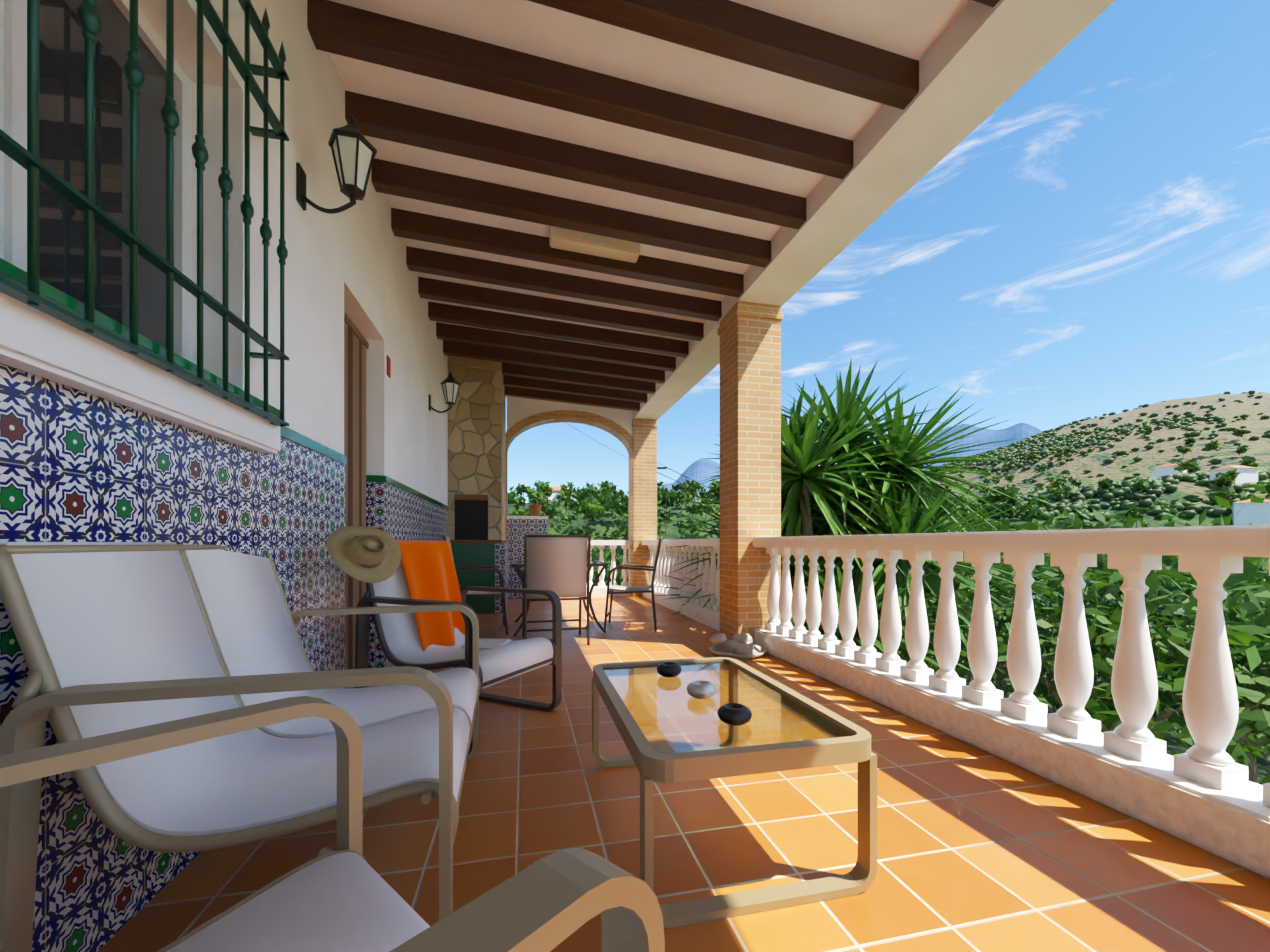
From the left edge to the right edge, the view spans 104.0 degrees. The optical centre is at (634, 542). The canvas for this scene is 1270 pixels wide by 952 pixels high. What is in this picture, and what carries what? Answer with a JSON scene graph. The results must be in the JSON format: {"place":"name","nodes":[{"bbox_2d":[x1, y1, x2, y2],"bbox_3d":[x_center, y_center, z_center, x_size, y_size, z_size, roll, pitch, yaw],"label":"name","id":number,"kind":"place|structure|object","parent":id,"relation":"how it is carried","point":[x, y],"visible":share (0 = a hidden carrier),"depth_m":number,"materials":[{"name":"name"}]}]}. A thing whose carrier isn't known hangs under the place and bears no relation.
{"place":"outdoors","nodes":[
{"label":"outdoors","id":0,"kind":"place"},
{"bbox_2d":[138,0,447,505],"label":"house wall","id":1,"kind":"structure","parent":0,"point":[351,263],"depth_m":2.25,"materials":[{"name":"white paint"}]},
{"bbox_2d":[495,544,507,613],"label":"bbq tiles","id":2,"kind":"object","parent":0,"point":[501,557],"visible":0.57,"depth_m":6.54,"materials":[{"name":"tile"}]},
{"bbox_2d":[507,519,546,598],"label":"low wall tiles","id":3,"kind":"object","parent":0,"point":[518,530],"visible":0.57,"depth_m":8.23,"materials":[{"name":"tile"}]},
{"bbox_2d":[507,396,632,455],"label":"arch wall","id":4,"kind":"structure","parent":0,"point":[519,409],"depth_m":8.30,"materials":[{"name":"beige paint"}]},
{"bbox_2d":[660,423,1041,497],"bbox_3d":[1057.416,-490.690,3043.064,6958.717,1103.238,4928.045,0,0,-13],"label":"mountain","id":5,"kind":"structure","parent":0,"point":[699,470],"depth_m":4095.96,"materials":[{"name":"blue stone"}]},
{"bbox_2d":[506,0,1269,503],"label":"sky","id":6,"kind":"structure","parent":0,"point":[1098,244],"materials":[{"name":"blue"}]},
{"bbox_2d":[508,393,1269,782],"bbox_3d":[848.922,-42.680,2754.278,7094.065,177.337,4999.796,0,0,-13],"label":"terrain","id":7,"kind":"structure","parent":0,"point":[1254,423],"depth_m":287.54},
{"bbox_2d":[565,422,719,499],"bbox_3d":[14.333,-0.263,54.898,3.926,16.639,98.032,0,0,30],"label":"powerline","id":8,"kind":"object","parent":7,"relation":"on","point":[665,467],"visible":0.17,"depth_m":37.23,"materials":[{"name":"grey metal"}]},
{"bbox_2d":[643,357,1043,674],"bbox_3d":[2.408,0.851,6.114,4.200,5.870,4.434,0,0,-13],"label":"yucca","id":9,"kind":"object","parent":7,"relation":"on","point":[858,488],"visible":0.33,"depth_m":5.31,"materials":[{"name":"green plant"}]},
{"bbox_2d":[543,464,1269,524],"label":"houses","id":10,"kind":"structure","parent":7,"relation":"on","point":[1254,514],"depth_m":154.36,"materials":[{"name":"white"}]},
{"bbox_2d":[898,569,1012,677],"bbox_3d":[4.535,1.959,8.227,3.552,3.703,2.928,0,0,-13],"label":"shrub","id":11,"kind":"object","parent":7,"relation":"on","point":[962,654],"visible":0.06,"depth_m":7.61,"materials":[{"name":"green plant"}]},
{"bbox_2d":[697,390,1269,520],"bbox_3d":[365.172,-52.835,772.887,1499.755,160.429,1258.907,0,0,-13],"label":"trees","id":12,"kind":"object","parent":7,"relation":"on","point":[1162,484],"visible":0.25,"depth_m":298.68,"materials":[{"name":"green plant"}]},
{"bbox_2d":[994,553,1174,708],"bbox_3d":[12.267,2.184,12.797,5.201,5.105,4.901,0,0,-13],"label":"foliage","id":13,"kind":"object","parent":7,"relation":"on","point":[1102,679],"depth_m":12.72,"materials":[{"name":"green plant"}]},
{"bbox_2d":[901,502,1269,748],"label":"shrub","id":14,"kind":"object","parent":7,"relation":"on","point":[1183,609],"visible":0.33,"depth_m":4.61,"materials":[{"name":"green plant"}]},
{"bbox_2d":[931,495,1242,709],"bbox_3d":[7.999,1.583,9.275,4.450,4.952,4.479,0,0,-13],"label":"shrub","id":15,"kind":"object","parent":7,"relation":"on","point":[1202,518],"visible":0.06,"depth_m":8.88,"materials":[{"name":"green plant"}]},
{"bbox_2d":[1038,484,1269,783],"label":"shrub","id":16,"kind":"object","parent":7,"relation":"on","point":[1259,577],"visible":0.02,"depth_m":5.58,"materials":[{"name":"green plant"}]},
{"bbox_2d":[1047,581,1269,784],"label":"shrub","id":17,"kind":"object","parent":7,"relation":"on","point":[1243,636],"visible":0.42,"depth_m":3.31,"materials":[{"name":"green plant"}]},
{"bbox_2d":[1177,556,1269,638],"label":"shrub","id":18,"kind":"object","parent":7,"relation":"on","point":[1253,581],"visible":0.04,"depth_m":8.38,"materials":[{"name":"green plant"}]},
{"bbox_3d":[-3.965,0.679,2.363,11.200,12.500,22.400,0,0,-13],"label":"house","id":19,"kind":"object","parent":7,"relation":"on","visible":0},
{"bbox_2d":[0,0,191,361],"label":"window frame","id":20,"kind":"object","parent":19,"relation":"attached to","point":[13,125],"visible":0.47,"depth_m":1.12,"materials":[{"name":"white paint"}]},
{"bbox_2d":[39,0,165,347],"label":"window glass","id":21,"kind":"object","parent":20,"relation":"in","point":[61,141],"depth_m":1.36,"materials":[{"name":"black glass"}]},
{"bbox_2d":[0,292,279,453],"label":"sill band","id":22,"kind":"object","parent":19,"relation":"attached to","point":[34,341],"visible":0.77,"depth_m":1.10,"materials":[{"name":"paint"}]},
{"bbox_2d":[0,0,288,426],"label":"grille window","id":23,"kind":"structure","parent":19,"relation":"attached to","point":[28,160],"depth_m":1.22,"materials":[{"name":"green metal"}]},
{"bbox_2d":[0,363,447,951],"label":"dado tiles","id":24,"kind":"object","parent":19,"relation":"attached to","point":[76,465],"visible":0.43,"depth_m":1.22,"materials":[{"name":"tile"}]},
{"bbox_2d":[0,258,448,509],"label":"tile border trim","id":25,"kind":"structure","parent":19,"relation":"attached to","point":[18,276],"depth_m":1.23,"materials":[{"name":"green tile"}]},
{"bbox_2d":[296,115,376,213],"bbox_3d":[-1.309,-1.676,2.193,0.309,0.449,0.171,0,0,-13],"label":"lantern","id":26,"kind":"object","parent":19,"relation":"attached to","point":[353,193],"depth_m":2.17,"materials":[{"name":"black metal"}]},
{"bbox_2d":[344,312,368,687],"bbox_3d":[-1.785,-0.246,3.060,0.040,2.290,0.800,0,0,-13],"label":"door","id":27,"kind":"structure","parent":19,"relation":"attached to","point":[356,344],"depth_m":3.19,"materials":[{"name":"brown wood"}]},
{"bbox_2d":[387,355,390,377],"bbox_3d":[-1.775,-1.271,3.575,0.006,0.140,0.080,0,0,-13],"label":"wall sign","id":28,"kind":"object","parent":19,"relation":"attached to","point":[389,367],"visible":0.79,"depth_m":3.57,"materials":[{"name":"red"}]},
{"bbox_2d":[429,371,460,412],"bbox_3d":[-1.980,-1.576,5.169,0.309,0.449,0.171,0,0,-13],"label":"lantern","id":29,"kind":"object","parent":19,"relation":"attached to","point":[450,378],"depth_m":5.14,"materials":[{"name":"black metal"}]},
{"bbox_2d":[329,0,968,398],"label":"ceiling","id":30,"kind":"structure","parent":19,"relation":"attached to","point":[911,28],"depth_m":2.67,"materials":[{"name":"beige paint"}]},
{"bbox_2d":[98,596,1269,951],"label":"terrace floor","id":31,"kind":"structure","parent":19,"relation":"on","point":[980,850],"depth_m":1.53,"materials":[{"name":"tile"}]},
{"bbox_2d":[0,542,480,951],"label":"loveseat","id":32,"kind":"object","parent":31,"relation":"on","point":[112,637],"visible":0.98,"depth_m":1.09,"materials":[{"name":"white fabric"}]},
{"bbox_2d":[0,696,664,951],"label":"armchair","id":33,"kind":"object","parent":31,"relation":"on","point":[345,897],"visible":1,"depth_m":0.66,"materials":[{"name":"beige metal"}]},
{"bbox_2d":[354,545,561,749],"bbox_3d":[-0.913,0.463,2.607,0.805,0.930,0.708,0,0,25],"label":"armchair","id":34,"kind":"object","parent":31,"relation":"on","point":[399,638],"visible":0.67,"depth_m":2.51,"materials":[{"name":"white fabric"}]},
{"bbox_2d":[326,526,400,582],"bbox_3d":[-1.224,0.050,2.255,0.172,0.261,0.325,0,0,44],"label":"straw hat","id":35,"kind":"object","parent":34,"relation":"on","point":[366,554],"visible":1,"depth_m":2.22,"materials":[{"name":"brown wicker"}]},
{"bbox_2d":[396,540,464,670],"bbox_3d":[-1.132,0.325,2.784,0.347,0.680,0.403,0,0,23],"label":"orange towel","id":36,"kind":"object","parent":34,"relation":"in","point":[429,569],"visible":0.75,"depth_m":2.75,"materials":[{"name":"orange fabric"}]},
{"bbox_2d":[461,639,511,647],"bbox_3d":[-0.773,0.524,2.597,0.220,0.020,0.160,0,0,0],"label":"magazine","id":37,"kind":"object","parent":34,"relation":"on","point":[489,643],"visible":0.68,"depth_m":2.56,"materials":[{"name":"beige paper"}]},
{"bbox_2d":[451,544,494,613],"bbox_3d":[-2.304,0.469,7.248,0.590,0.920,1.600,0,0,-13],"label":"green bbq base","id":38,"kind":"object","parent":31,"relation":"on","point":[468,555],"visible":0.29,"depth_m":6.48,"materials":[{"name":"green tile"}]},
{"bbox_2d":[443,536,508,634],"bbox_3d":[-1.660,0.429,5.187,0.624,1.004,0.584,0,0,-18],"label":"dining chair","id":39,"kind":"object","parent":31,"relation":"on","point":[485,593],"visible":0.56,"depth_m":5.00,"materials":[{"name":"brown metal"}]},
{"bbox_2d":[448,355,505,543],"bbox_3d":[-2.262,-1.331,7.242,0.670,2.680,1.630,0,0,-13],"label":"stone chimney","id":40,"kind":"object","parent":31,"relation":"on","point":[477,438],"depth_m":6.49,"materials":[{"name":"beige stone"}]},
{"bbox_2d":[455,500,487,539],"bbox_3d":[-2.191,-0.301,6.720,0.418,0.518,0.480,0,0,-13],"label":"fireplace opening","id":41,"kind":"object","parent":40,"relation":"attached to","point":[471,519],"visible":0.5,"depth_m":6.49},
{"bbox_2d":[522,535,590,644],"bbox_3d":[-0.755,0.429,4.676,0.604,1.004,0.643,0,0,-13],"label":"dining chair","id":42,"kind":"object","parent":31,"relation":"on","point":[559,565],"visible":0.98,"depth_m":4.45,"materials":[{"name":"beige fabric"}]},
{"bbox_2d":[511,560,607,636],"bbox_3d":[-0.854,0.574,5.474,0.985,0.730,0.985,0,0,-13],"label":"dining table frame","id":43,"kind":"object","parent":31,"relation":"on","point":[519,571],"visible":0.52,"depth_m":5.16,"materials":[{"name":"brown metal"}]},
{"bbox_2d":[514,561,601,563],"bbox_3d":[-0.854,0.217,5.474,0.934,0.008,0.934,0,0,-13],"label":"round table","id":44,"kind":"object","parent":43,"relation":"on","point":[518,562],"visible":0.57,"depth_m":5.42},
{"bbox_2d":[503,410,632,543],"bbox_3d":[-1.099,-0.651,8.493,2.370,3.160,0.322,0,0,-13],"label":"brick arch","id":45,"kind":"object","parent":31,"relation":"on","point":[555,415],"visible":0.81,"depth_m":8.38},
{"bbox_2d":[507,516,632,598],"bbox_3d":[-1.101,0.239,8.504,2.110,1.380,0.260,0,0,-13],"label":"balustrade","id":46,"kind":"object","parent":31,"relation":"on","point":[600,590],"visible":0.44,"depth_m":8.57,"materials":[{"name":"white stone"}]},
{"bbox_2d":[529,504,541,515],"bbox_3d":[-1.679,-0.546,8.363,0.220,0.190,0.214,0,0,-13],"label":"flower pot","id":47,"kind":"object","parent":46,"relation":"on","point":[535,509],"visible":0.92,"depth_m":8.29,"materials":[{"name":"brown ceramic"}]},
{"bbox_2d":[604,536,662,631],"bbox_3d":[-0.010,0.429,5.502,0.624,1.004,0.584,0,0,2],"label":"dining chair","id":48,"kind":"object","parent":31,"relation":"on","point":[629,589],"visible":1,"depth_m":5.22,"materials":[{"name":"brown metal"}]},
{"bbox_2d":[628,419,657,596],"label":"pillar","id":49,"kind":"structure","parent":31,"relation":"on","point":[642,493],"depth_m":8.58,"materials":[{"name":"brick"}]},
{"bbox_2d":[641,538,719,630],"bbox_3d":[0.674,0.439,6.726,0.300,0.980,3.830,0,0,-13],"label":"balustrade","id":50,"kind":"object","parent":31,"relation":"on","point":[707,582],"visible":0.6,"depth_m":6.35,"materials":[{"name":"white paint"}]},
{"bbox_2d":[592,657,876,927],"bbox_3d":[0.232,0.721,1.706,0.640,0.414,0.970,0,0,-13],"label":"coffee table frame","id":51,"kind":"object","parent":31,"relation":"on","point":[649,762],"visible":0.75,"depth_m":1.27,"materials":[{"name":"beige metal"}]},
{"bbox_2d":[657,662,681,677],"bbox_3d":[0.135,0.500,1.955,0.100,0.049,0.100,0,0,-13],"label":"candle holder","id":52,"kind":"object","parent":51,"relation":"on","point":[669,669],"visible":0.98,"depth_m":1.92,"materials":[{"name":"grey ceramic"}]},
{"bbox_2d":[687,680,715,698],"bbox_3d":[0.226,0.500,1.689,0.100,0.049,0.100,0,0,-13],"label":"candle holder","id":53,"kind":"object","parent":51,"relation":"on","point":[699,689],"visible":1,"depth_m":1.66,"materials":[{"name":"white ceramic"}]},
{"bbox_2d":[603,661,854,753],"bbox_3d":[0.232,0.529,1.706,0.572,0.010,0.902,0,0,-13],"label":"glass tabletop","id":54,"kind":"object","parent":51,"relation":"on","point":[670,715],"visible":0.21,"depth_m":1.55,"materials":[{"name":"clear glass"}]},
{"bbox_2d":[717,703,751,725],"bbox_3d":[0.290,0.500,1.447,0.100,0.049,0.100,0,0,-13],"label":"candle holder","id":55,"kind":"object","parent":51,"relation":"on","point":[735,714],"visible":1,"depth_m":1.42,"materials":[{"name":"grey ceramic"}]},
{"bbox_2d":[709,633,767,658],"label":"shoes","id":56,"kind":"object","parent":31,"relation":"on","point":[738,646],"visible":1,"depth_m":4.12,"materials":[{"name":"grey"}]},
{"bbox_2d":[718,301,782,643],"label":"pillar","id":57,"kind":"structure","parent":31,"relation":"on","point":[749,333],"depth_m":4.44,"materials":[{"name":"brick"}]},
{"bbox_2d":[753,524,1269,878],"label":"balustrade","id":58,"kind":"object","parent":31,"relation":"on","point":[1203,792],"visible":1,"depth_m":1.96,"materials":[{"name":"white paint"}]},
{"bbox_2d":[633,0,1115,419],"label":"fascia","id":59,"kind":"structure","parent":19,"relation":"attached to","point":[979,63],"depth_m":2.63,"materials":[{"name":"beige paint"}]},
{"bbox_2d":[307,0,999,410],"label":"beams","id":60,"kind":"structure","parent":59,"relation":"attached to","point":[571,370],"depth_m":3.13,"materials":[{"name":"brown wood"}]},
{"bbox_2d":[549,226,639,262],"bbox_3d":[-0.314,-2.343,3.901,0.700,0.124,0.160,0,0,-13],"label":"ceiling light","id":61,"kind":"object","parent":60,"relation":"attached to","point":[591,244],"visible":0.98,"depth_m":3.86,"materials":[{"name":"beige plastic"}]},
{"bbox_2d":[924,656,1232,743],"bbox_3d":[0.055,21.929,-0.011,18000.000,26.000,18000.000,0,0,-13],"label":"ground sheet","id":62,"kind":"object","parent":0,"point":[1009,684],"depth_m":31.75,"materials":[{"name":"green plant"}]},
{"bbox_2d":[508,426,1269,759],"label":"trees","id":63,"kind":"object","parent":62,"relation":"on","point":[608,496],"visible":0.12,"depth_m":140.84,"materials":[{"name":"green plant"}]}
]}

